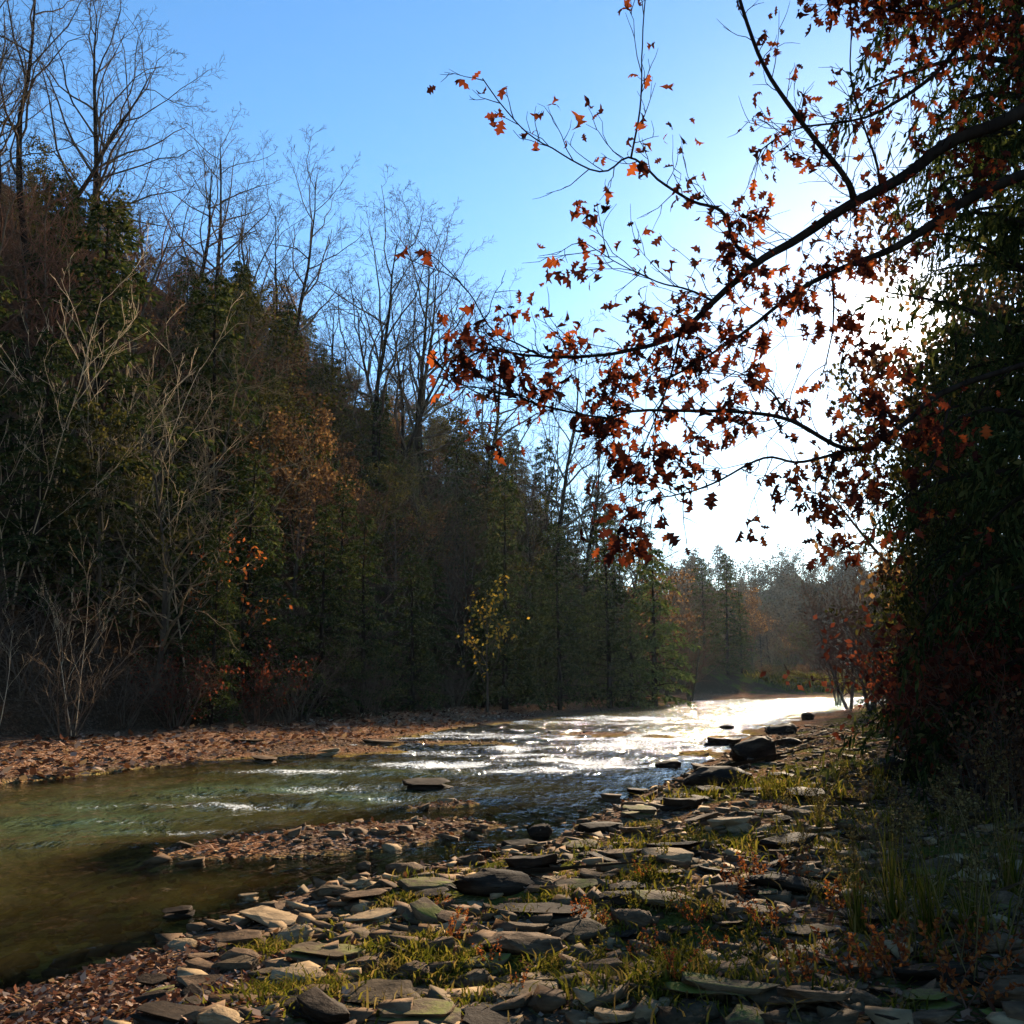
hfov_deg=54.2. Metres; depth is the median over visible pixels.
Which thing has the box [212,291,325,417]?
bare tree
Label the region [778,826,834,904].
dry weed
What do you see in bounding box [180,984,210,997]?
flat stone
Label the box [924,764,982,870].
dry weed
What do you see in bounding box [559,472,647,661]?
hemlock tree
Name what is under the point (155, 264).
bare tree
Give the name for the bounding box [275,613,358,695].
twiggy shrub
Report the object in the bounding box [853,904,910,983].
red leaved weed
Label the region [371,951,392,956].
flat stone
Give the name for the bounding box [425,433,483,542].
bare tree
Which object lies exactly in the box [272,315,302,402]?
hemlock tree
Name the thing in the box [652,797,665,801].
stone
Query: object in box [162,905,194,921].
flat stone
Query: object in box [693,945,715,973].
green herb
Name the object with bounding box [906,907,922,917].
flat stone
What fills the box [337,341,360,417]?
bare tree
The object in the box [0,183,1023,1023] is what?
ground
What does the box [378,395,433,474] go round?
brown leaved tree
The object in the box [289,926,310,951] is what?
green herb
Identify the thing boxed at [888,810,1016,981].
dry weed
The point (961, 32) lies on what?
red oak
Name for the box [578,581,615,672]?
hemlock tree
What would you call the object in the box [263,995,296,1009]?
flat stone
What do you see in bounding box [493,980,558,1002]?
flat stone
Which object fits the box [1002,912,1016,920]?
flat stone
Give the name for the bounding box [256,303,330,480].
hemlock tree
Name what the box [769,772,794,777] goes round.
stone
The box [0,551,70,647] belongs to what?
twiggy shrub
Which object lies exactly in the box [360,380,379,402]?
brown leaved tree
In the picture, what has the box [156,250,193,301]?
bare tree
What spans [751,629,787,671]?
bare tree
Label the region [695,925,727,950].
red leaved weed
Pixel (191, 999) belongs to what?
flat stone
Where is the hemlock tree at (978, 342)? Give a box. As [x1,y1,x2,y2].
[889,0,1023,764]
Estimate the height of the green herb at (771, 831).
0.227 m
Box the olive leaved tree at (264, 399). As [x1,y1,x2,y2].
[218,378,336,550]
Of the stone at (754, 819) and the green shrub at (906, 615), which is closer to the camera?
the stone at (754, 819)
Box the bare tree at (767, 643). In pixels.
[755,615,776,667]
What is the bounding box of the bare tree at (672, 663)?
[649,552,720,667]
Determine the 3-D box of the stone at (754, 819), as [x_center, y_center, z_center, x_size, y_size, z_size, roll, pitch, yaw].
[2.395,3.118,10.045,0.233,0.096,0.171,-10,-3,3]
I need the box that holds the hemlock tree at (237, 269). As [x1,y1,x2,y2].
[210,260,261,405]
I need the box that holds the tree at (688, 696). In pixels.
[642,580,737,701]
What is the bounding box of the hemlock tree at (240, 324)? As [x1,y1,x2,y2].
[216,283,261,382]
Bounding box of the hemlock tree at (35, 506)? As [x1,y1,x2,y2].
[0,328,106,626]
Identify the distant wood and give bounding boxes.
[634,534,917,669]
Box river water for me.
[0,697,884,953]
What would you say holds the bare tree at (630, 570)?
on the ground at (718, 685)
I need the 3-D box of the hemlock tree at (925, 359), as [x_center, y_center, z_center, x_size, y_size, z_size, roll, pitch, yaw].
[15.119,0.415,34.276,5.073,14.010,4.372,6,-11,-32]
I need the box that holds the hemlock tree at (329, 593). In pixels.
[279,500,374,718]
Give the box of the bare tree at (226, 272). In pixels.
[205,262,238,287]
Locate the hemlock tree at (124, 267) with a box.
[0,201,226,637]
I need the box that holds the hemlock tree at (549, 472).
[518,437,581,621]
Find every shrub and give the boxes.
[0,546,135,698]
[0,551,39,633]
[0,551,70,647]
[0,604,177,739]
[72,648,175,730]
[113,633,243,727]
[132,631,233,728]
[201,637,320,725]
[217,625,361,721]
[230,653,320,725]
[245,625,303,688]
[254,572,326,663]
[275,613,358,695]
[433,660,471,707]
[434,649,497,706]
[436,635,500,690]
[756,663,780,676]
[760,565,1023,788]
[763,660,792,675]
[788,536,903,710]
[788,665,808,674]
[817,554,998,751]
[825,573,989,712]
[836,615,989,776]
[837,629,935,737]
[847,633,923,712]
[852,629,1001,761]
[855,577,1023,749]
[862,555,1023,806]
[864,601,1023,818]
[921,676,1023,821]
[928,683,1023,821]
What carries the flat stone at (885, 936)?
on the ground at (718, 685)
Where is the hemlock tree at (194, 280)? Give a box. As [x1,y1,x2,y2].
[150,256,210,428]
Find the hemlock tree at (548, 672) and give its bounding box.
[514,522,606,711]
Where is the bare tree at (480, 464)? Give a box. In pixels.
[446,431,515,532]
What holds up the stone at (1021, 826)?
on the ground at (718, 685)
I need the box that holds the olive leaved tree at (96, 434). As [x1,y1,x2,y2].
[31,399,200,653]
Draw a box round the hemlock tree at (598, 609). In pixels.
[574,589,620,696]
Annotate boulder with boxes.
[155,926,258,951]
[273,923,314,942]
[354,854,399,872]
[386,862,425,875]
[440,858,679,896]
[453,968,490,987]
[527,823,552,840]
[549,918,615,945]
[610,906,656,928]
[651,920,694,942]
[678,743,827,787]
[720,725,733,729]
[729,735,779,761]
[739,764,750,769]
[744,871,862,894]
[764,722,798,734]
[778,737,827,745]
[801,712,814,719]
[836,812,876,828]
[917,857,961,875]
[981,880,1023,909]
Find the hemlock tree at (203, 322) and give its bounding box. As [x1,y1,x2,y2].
[175,286,212,372]
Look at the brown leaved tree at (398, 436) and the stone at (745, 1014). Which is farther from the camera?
the brown leaved tree at (398, 436)
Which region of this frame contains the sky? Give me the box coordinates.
[0,0,1023,591]
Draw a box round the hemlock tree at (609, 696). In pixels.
[563,513,663,708]
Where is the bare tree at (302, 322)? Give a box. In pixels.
[278,300,318,355]
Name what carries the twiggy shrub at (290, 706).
on the ground at (718, 685)
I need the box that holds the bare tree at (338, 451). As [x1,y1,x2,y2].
[305,408,365,523]
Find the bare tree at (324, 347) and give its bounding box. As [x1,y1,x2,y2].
[299,324,357,383]
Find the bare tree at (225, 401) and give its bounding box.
[88,309,304,549]
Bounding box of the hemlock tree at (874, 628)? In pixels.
[851,525,917,720]
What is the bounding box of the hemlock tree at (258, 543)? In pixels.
[187,450,326,704]
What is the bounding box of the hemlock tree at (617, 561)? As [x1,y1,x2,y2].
[599,512,646,625]
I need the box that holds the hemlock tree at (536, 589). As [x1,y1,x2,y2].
[520,556,578,679]
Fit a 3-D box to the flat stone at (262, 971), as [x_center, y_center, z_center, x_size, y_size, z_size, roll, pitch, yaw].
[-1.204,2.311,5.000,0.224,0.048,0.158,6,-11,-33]
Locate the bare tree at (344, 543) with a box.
[255,463,428,629]
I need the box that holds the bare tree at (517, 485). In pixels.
[461,457,563,542]
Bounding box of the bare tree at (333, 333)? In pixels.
[280,279,391,467]
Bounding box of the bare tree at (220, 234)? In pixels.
[136,101,293,335]
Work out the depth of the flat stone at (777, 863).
7.91 m
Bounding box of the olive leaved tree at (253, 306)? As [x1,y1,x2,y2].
[181,273,342,485]
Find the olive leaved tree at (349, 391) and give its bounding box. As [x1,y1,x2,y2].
[334,365,359,427]
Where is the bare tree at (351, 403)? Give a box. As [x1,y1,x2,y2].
[302,327,372,432]
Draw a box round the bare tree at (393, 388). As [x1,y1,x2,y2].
[344,361,417,425]
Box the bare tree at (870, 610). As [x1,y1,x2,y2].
[832,570,902,700]
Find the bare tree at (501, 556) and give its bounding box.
[448,506,541,657]
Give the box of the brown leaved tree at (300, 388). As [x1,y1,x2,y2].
[231,335,336,505]
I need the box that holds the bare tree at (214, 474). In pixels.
[0,303,324,593]
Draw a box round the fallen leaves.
[0,706,1023,1023]
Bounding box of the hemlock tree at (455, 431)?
[440,405,462,488]
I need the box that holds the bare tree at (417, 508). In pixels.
[380,448,465,572]
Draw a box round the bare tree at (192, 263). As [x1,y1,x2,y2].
[154,243,211,316]
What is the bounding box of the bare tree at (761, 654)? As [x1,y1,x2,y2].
[749,600,784,668]
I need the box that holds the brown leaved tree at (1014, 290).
[792,201,1023,605]
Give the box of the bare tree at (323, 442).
[271,398,350,523]
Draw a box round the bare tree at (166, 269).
[135,232,198,304]
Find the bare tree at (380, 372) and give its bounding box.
[285,164,548,537]
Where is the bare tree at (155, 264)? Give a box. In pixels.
[118,233,189,308]
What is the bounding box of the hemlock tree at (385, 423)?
[345,392,416,546]
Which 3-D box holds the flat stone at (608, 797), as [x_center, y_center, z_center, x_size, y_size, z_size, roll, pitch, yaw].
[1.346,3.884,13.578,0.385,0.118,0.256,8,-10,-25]
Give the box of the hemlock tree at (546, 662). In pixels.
[533,600,567,696]
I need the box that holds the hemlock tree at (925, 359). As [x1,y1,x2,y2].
[891,337,960,638]
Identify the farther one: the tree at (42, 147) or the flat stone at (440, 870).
the tree at (42, 147)
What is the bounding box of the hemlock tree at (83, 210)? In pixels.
[65,192,112,327]
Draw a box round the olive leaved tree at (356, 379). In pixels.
[344,367,363,412]
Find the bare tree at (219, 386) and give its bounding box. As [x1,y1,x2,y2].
[173,330,286,456]
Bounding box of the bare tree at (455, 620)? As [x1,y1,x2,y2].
[432,570,484,672]
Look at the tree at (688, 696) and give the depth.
76.69 m
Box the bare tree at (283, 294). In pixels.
[256,268,303,345]
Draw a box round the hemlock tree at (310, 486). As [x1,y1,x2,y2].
[268,412,361,594]
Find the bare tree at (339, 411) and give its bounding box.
[244,321,395,466]
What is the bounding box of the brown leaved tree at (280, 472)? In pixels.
[186,406,315,597]
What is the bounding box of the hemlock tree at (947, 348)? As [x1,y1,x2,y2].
[874,257,1022,749]
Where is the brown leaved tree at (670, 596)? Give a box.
[617,539,711,701]
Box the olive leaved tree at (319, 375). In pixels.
[282,362,373,462]
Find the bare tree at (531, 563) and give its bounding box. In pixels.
[469,475,589,640]
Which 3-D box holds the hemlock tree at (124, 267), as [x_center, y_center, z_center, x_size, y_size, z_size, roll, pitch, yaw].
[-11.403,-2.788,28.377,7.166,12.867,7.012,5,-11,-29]
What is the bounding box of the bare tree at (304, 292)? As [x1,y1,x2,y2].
[155,123,381,373]
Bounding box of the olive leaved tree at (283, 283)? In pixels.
[253,279,304,349]
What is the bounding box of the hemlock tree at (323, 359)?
[308,348,336,424]
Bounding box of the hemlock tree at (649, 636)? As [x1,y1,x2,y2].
[619,524,679,687]
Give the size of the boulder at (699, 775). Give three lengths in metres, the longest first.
2.826 x 0.834 x 0.666 m
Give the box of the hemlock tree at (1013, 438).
[818,0,1023,815]
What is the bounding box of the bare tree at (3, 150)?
[0,0,122,215]
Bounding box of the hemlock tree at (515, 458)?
[506,439,529,496]
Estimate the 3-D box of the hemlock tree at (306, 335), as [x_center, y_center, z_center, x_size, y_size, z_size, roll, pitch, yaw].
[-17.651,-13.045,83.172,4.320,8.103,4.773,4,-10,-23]
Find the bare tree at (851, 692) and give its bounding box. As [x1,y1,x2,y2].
[770,549,895,709]
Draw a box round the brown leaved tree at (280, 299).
[263,280,302,336]
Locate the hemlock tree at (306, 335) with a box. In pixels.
[293,311,313,388]
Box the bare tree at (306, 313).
[272,293,329,354]
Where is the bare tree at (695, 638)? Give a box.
[674,606,722,664]
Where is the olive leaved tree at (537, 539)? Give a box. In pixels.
[495,494,559,624]
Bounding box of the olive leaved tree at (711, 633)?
[691,609,733,669]
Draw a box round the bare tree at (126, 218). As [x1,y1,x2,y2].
[80,185,158,260]
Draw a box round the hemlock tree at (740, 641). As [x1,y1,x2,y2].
[705,552,753,674]
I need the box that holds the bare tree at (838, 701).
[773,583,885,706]
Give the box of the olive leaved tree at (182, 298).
[158,270,219,342]
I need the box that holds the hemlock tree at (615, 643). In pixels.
[605,619,625,675]
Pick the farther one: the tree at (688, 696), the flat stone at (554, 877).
the tree at (688, 696)
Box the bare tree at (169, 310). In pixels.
[116,249,209,443]
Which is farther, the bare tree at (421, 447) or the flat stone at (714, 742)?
the bare tree at (421, 447)
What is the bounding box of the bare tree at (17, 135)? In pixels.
[0,0,231,271]
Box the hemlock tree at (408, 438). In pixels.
[400,416,428,493]
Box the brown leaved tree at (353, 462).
[295,438,417,563]
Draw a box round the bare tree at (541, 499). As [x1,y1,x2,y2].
[500,463,581,557]
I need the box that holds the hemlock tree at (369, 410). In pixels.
[357,391,386,451]
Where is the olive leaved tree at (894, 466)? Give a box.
[820,322,1000,701]
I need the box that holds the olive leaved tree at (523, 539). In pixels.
[498,508,543,572]
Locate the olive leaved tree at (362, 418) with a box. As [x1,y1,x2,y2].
[338,401,420,512]
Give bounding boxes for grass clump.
[701,774,723,799]
[750,764,774,799]
[803,790,836,826]
[812,847,901,933]
[836,806,942,924]
[860,755,896,800]
[874,819,980,938]
[908,819,1020,949]
[952,785,1023,897]
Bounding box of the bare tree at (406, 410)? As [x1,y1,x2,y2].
[394,389,413,435]
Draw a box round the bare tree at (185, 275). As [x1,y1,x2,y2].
[151,246,215,304]
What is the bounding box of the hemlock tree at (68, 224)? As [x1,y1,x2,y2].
[23,180,90,391]
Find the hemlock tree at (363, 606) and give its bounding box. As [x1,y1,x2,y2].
[316,514,411,716]
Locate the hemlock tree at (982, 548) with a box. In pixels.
[934,524,1023,769]
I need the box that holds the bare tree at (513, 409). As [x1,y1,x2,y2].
[417,268,570,543]
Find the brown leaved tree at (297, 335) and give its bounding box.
[264,303,329,385]
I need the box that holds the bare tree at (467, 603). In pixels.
[418,502,523,652]
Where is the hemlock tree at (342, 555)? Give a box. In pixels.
[295,472,395,670]
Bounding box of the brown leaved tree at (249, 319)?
[213,279,270,343]
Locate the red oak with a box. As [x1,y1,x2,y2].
[393,0,1023,576]
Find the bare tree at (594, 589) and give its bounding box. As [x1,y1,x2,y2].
[530,452,635,634]
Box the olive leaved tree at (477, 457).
[427,406,515,543]
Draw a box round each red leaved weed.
[435,895,453,904]
[446,913,471,939]
[456,906,468,918]
[471,936,501,961]
[508,969,527,987]
[570,894,591,917]
[597,910,610,926]
[626,939,639,959]
[632,859,650,875]
[639,924,658,957]
[662,943,698,981]
[670,892,707,926]
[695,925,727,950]
[720,858,745,899]
[734,889,779,932]
[736,846,766,884]
[760,937,825,982]
[778,846,814,877]
[810,926,877,985]
[823,873,865,908]
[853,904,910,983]
[917,910,1006,961]
[934,932,1023,1008]
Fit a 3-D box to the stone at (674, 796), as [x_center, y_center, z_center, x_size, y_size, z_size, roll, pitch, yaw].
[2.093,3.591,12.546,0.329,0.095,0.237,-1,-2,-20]
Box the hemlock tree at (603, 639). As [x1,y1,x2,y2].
[583,597,628,694]
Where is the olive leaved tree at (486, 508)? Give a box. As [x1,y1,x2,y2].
[443,489,546,642]
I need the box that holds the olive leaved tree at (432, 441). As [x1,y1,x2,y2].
[397,399,451,469]
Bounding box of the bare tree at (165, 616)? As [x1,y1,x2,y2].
[52,362,283,690]
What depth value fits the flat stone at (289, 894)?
7.37 m
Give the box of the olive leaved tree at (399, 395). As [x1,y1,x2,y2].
[381,370,415,438]
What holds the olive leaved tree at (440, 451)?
on the ground at (718, 685)
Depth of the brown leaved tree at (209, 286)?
69.16 m
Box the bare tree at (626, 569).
[588,502,660,646]
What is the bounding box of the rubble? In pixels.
[0,714,1023,1023]
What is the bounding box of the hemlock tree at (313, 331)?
[298,315,318,375]
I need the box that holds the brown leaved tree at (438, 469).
[411,456,448,525]
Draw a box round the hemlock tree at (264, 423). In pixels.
[242,366,303,539]
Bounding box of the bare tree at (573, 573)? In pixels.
[563,552,590,611]
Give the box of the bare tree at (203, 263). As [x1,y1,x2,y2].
[141,114,277,335]
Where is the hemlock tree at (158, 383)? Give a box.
[105,325,202,545]
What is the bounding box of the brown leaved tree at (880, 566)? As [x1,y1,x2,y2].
[840,293,1023,658]
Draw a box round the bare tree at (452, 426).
[435,366,561,594]
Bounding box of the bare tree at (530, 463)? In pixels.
[501,450,619,587]
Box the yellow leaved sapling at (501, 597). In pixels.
[456,574,529,712]
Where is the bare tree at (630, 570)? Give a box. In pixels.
[565,451,694,658]
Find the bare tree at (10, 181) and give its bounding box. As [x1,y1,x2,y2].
[0,139,54,233]
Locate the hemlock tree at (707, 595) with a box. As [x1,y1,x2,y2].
[678,558,725,668]
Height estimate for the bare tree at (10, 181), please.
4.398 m
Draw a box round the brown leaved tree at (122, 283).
[57,229,194,422]
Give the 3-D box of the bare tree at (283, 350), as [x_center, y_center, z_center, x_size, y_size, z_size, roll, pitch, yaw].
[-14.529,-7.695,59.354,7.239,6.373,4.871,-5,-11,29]
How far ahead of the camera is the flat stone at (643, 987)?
4.15 m
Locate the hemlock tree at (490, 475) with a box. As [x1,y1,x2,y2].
[456,466,524,643]
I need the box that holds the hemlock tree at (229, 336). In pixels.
[133,275,293,620]
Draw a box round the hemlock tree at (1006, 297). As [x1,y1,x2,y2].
[934,137,1023,695]
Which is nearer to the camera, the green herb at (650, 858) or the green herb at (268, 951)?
the green herb at (268, 951)
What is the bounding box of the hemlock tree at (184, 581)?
[124,460,238,682]
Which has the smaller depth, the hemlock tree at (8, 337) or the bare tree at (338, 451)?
the hemlock tree at (8, 337)
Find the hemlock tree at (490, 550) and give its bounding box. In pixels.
[458,548,532,685]
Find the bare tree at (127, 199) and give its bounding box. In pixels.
[82,170,162,256]
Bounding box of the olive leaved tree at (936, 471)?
[867,350,1022,648]
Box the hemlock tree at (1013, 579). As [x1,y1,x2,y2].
[967,476,1023,767]
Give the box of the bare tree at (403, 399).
[281,181,496,513]
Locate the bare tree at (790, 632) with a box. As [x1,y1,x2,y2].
[757,610,810,668]
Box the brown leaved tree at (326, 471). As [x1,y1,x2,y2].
[253,402,359,620]
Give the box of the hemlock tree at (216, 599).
[162,519,250,725]
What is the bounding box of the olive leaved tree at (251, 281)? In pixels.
[229,268,263,320]
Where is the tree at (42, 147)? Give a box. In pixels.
[1,132,87,252]
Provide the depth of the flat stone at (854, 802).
11.76 m
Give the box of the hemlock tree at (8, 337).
[0,243,41,482]
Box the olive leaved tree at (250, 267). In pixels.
[222,258,274,310]
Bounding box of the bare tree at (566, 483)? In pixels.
[472,308,677,615]
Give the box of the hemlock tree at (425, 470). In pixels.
[403,427,441,532]
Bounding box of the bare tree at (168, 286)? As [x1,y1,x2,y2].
[124,216,236,354]
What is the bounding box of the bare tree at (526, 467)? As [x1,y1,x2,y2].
[494,435,544,495]
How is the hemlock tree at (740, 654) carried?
on the ground at (718, 685)
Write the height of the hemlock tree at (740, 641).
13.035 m
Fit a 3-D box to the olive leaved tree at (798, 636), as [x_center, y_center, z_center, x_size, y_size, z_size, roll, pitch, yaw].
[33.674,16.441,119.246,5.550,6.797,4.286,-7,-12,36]
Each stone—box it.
[129,1000,204,1023]
[132,973,170,987]
[134,989,168,1003]
[143,984,176,991]
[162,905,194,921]
[177,974,228,990]
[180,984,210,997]
[181,996,201,1005]
[182,957,220,971]
[187,952,218,960]
[197,1004,243,1023]
[199,924,215,931]
[213,930,265,950]
[213,955,258,973]
[216,947,260,960]
[217,918,230,923]
[233,739,264,744]
[238,892,258,902]
[238,905,297,926]
[247,965,289,978]
[252,755,279,765]
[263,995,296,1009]
[270,965,327,985]
[272,902,299,911]
[281,892,294,897]
[284,941,365,966]
[289,987,356,1022]
[308,885,350,896]
[317,748,340,756]
[338,979,421,1006]
[340,888,388,905]
[340,907,396,924]
[340,926,362,933]
[342,878,370,888]
[345,955,379,966]
[360,739,397,746]
[361,928,406,941]
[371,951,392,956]
[377,998,460,1023]
[396,960,434,978]
[397,877,454,891]
[402,778,452,790]
[402,897,442,923]
[412,987,428,996]
[415,886,451,900]
[421,936,455,952]
[430,867,461,873]
[436,910,466,924]
[452,931,473,937]
[456,854,483,863]
[459,952,510,975]
[461,1002,487,1011]
[463,1004,537,1023]
[467,901,483,905]
[473,851,501,857]
[479,931,563,957]
[482,903,496,912]
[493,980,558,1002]
[495,902,592,919]
[500,839,537,849]
[501,853,564,868]
[508,921,549,931]
[510,972,555,981]
[523,884,541,892]
[525,844,549,850]
[541,875,570,880]
[554,878,597,891]
[561,839,599,850]
[574,832,590,837]
[574,868,616,879]
[576,851,593,857]
[577,810,586,813]
[577,821,622,832]
[577,958,625,974]
[578,983,626,1009]
[584,852,616,862]
[586,1007,635,1023]
[596,862,628,873]
[597,793,622,801]
[597,848,641,861]
[599,890,633,907]
[600,845,612,849]
[606,842,632,846]
[608,880,646,890]
[614,929,639,940]
[617,805,656,817]
[619,827,651,836]
[619,951,629,958]
[621,801,647,805]
[627,788,647,794]
[629,983,660,998]
[631,890,695,909]
[641,847,693,862]
[641,970,680,981]
[646,841,704,856]
[651,886,676,891]
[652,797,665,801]
[655,760,680,769]
[658,869,684,878]
[660,797,704,811]
[661,971,780,995]
[666,925,694,934]
[668,793,690,797]
[684,812,723,827]
[691,763,704,767]
[691,794,711,802]
[693,786,725,795]
[694,939,774,956]
[695,866,730,874]
[703,737,741,747]
[704,815,756,831]
[707,898,774,914]
[708,847,722,850]
[716,920,745,929]
[723,1004,764,1023]
[730,885,758,893]
[742,787,761,793]
[749,816,761,825]
[751,809,779,816]
[752,831,789,844]
[757,832,817,851]
[757,889,777,896]
[758,918,785,925]
[764,849,797,856]
[766,987,852,1004]
[768,858,792,867]
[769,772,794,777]
[773,815,793,824]
[777,923,835,943]
[778,805,814,816]
[780,944,834,964]
[787,787,826,804]
[790,861,822,868]
[798,805,822,809]
[805,767,816,772]
[805,826,839,835]
[814,836,849,846]
[814,973,868,990]
[816,957,841,964]
[820,869,839,876]
[827,797,869,806]
[831,959,883,980]
[835,850,870,859]
[840,888,871,899]
[840,907,890,927]
[841,754,856,759]
[842,830,861,838]
[845,987,882,1006]
[859,856,894,872]
[862,935,903,950]
[864,757,921,778]
[865,987,902,996]
[869,1013,898,1023]
[891,961,980,989]
[902,988,962,1009]
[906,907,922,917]
[910,944,921,955]
[912,1009,956,1023]
[934,909,999,929]
[936,853,969,863]
[953,866,1001,883]
[957,928,1023,952]
[975,970,1023,1007]
[979,1007,1002,1016]
[996,820,1023,831]
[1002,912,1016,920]
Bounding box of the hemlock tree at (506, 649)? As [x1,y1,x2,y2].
[458,474,557,711]
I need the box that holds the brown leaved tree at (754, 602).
[719,585,797,668]
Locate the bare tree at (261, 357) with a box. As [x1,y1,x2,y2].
[239,328,280,406]
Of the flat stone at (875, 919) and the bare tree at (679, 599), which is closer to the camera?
the flat stone at (875, 919)
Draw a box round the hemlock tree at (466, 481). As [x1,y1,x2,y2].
[441,430,479,542]
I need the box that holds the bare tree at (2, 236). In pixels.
[0,160,115,347]
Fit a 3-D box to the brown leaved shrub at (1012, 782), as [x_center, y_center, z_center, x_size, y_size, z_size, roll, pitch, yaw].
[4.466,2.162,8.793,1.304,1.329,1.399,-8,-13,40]
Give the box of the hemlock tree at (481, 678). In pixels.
[454,587,511,707]
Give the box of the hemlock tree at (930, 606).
[884,526,953,723]
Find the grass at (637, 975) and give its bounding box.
[181,669,1023,1023]
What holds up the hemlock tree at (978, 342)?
on the ground at (718, 685)
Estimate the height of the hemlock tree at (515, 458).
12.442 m
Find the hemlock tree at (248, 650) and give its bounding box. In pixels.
[200,487,308,675]
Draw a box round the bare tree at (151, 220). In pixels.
[100,183,175,270]
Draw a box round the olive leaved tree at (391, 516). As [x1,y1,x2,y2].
[353,461,446,620]
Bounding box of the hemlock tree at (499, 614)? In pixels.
[460,554,530,705]
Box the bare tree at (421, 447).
[345,208,507,512]
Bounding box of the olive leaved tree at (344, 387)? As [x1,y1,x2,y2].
[322,371,352,425]
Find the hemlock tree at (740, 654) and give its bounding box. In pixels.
[723,592,756,673]
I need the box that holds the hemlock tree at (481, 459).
[465,426,493,516]
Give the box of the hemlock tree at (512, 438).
[495,428,537,540]
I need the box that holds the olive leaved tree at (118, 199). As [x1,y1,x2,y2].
[34,184,155,391]
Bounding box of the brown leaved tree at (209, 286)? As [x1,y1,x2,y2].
[191,267,217,330]
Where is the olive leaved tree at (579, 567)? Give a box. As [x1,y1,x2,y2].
[526,517,598,601]
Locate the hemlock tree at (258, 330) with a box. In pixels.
[243,295,267,352]
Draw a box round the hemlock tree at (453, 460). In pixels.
[427,433,490,579]
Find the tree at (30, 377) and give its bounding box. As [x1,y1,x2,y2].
[0,144,159,407]
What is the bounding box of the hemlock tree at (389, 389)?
[371,386,399,472]
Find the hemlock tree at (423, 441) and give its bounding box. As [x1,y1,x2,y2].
[404,404,432,503]
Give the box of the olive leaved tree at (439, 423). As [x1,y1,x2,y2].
[415,396,467,480]
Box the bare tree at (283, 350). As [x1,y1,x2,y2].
[244,335,323,396]
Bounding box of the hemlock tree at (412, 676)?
[366,552,456,711]
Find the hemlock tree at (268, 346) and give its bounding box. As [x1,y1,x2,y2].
[259,331,280,411]
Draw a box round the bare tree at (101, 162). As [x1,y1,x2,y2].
[32,79,185,246]
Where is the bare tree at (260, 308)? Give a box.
[218,283,274,341]
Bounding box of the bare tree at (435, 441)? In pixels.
[397,406,456,486]
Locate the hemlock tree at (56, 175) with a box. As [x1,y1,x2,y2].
[11,172,90,333]
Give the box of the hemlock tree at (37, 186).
[25,165,59,214]
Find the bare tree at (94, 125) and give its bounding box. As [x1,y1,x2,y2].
[0,0,184,260]
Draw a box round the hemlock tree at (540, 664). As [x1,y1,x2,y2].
[516,572,567,703]
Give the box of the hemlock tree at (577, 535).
[551,491,594,637]
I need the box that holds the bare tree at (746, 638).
[721,612,761,672]
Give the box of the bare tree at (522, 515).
[452,478,553,568]
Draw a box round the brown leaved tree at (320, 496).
[266,433,381,565]
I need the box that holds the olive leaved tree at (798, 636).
[772,621,813,669]
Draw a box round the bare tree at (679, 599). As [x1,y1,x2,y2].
[651,567,703,645]
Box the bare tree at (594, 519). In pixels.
[528,393,663,629]
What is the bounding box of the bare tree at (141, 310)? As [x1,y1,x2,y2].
[0,161,256,479]
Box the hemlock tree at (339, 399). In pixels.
[316,354,362,480]
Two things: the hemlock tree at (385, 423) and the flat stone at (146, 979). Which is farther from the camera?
the hemlock tree at (385, 423)
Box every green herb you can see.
[256,935,277,961]
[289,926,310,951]
[430,888,446,902]
[445,844,459,860]
[492,849,508,867]
[538,954,557,974]
[575,925,610,959]
[586,900,604,921]
[620,878,651,908]
[622,852,643,873]
[624,887,638,907]
[633,849,656,883]
[642,821,659,842]
[650,936,676,963]
[654,834,674,854]
[656,881,680,914]
[664,920,694,960]
[675,886,697,914]
[684,820,702,840]
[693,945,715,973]
[700,894,722,922]
[729,767,746,786]
[761,772,784,798]
[763,824,780,837]
[809,883,825,904]
[833,850,868,887]
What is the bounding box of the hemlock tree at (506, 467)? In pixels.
[467,426,523,570]
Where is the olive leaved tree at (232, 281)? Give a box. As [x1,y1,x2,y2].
[211,274,250,331]
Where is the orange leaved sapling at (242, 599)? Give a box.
[174,510,292,722]
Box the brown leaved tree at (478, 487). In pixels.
[453,471,548,569]
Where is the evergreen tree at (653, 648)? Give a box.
[611,544,702,709]
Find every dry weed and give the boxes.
[763,782,799,825]
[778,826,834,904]
[784,785,828,832]
[809,781,835,859]
[826,805,927,961]
[827,735,853,779]
[831,750,868,796]
[846,811,887,903]
[852,765,919,847]
[853,773,929,876]
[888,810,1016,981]
[893,774,982,900]
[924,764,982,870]
[935,782,1023,959]
[945,780,1023,910]
[972,736,1012,849]
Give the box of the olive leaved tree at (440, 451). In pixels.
[424,428,455,473]
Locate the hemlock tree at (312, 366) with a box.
[310,344,338,428]
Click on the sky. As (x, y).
(363, 70)
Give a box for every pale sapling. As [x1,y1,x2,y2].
[0,220,152,594]
[0,255,106,633]
[0,320,134,608]
[0,610,39,723]
[1,237,196,626]
[25,511,125,738]
[40,289,243,630]
[136,420,234,703]
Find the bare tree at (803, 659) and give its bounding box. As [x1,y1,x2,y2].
[791,643,821,671]
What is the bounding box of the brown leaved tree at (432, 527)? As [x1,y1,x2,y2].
[382,497,476,608]
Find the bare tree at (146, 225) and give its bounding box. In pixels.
[81,183,184,279]
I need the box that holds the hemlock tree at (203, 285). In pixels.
[167,272,217,418]
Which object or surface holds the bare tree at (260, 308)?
on the ground at (718, 685)
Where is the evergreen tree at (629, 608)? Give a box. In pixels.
[600,599,663,709]
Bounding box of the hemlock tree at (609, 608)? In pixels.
[591,578,619,667]

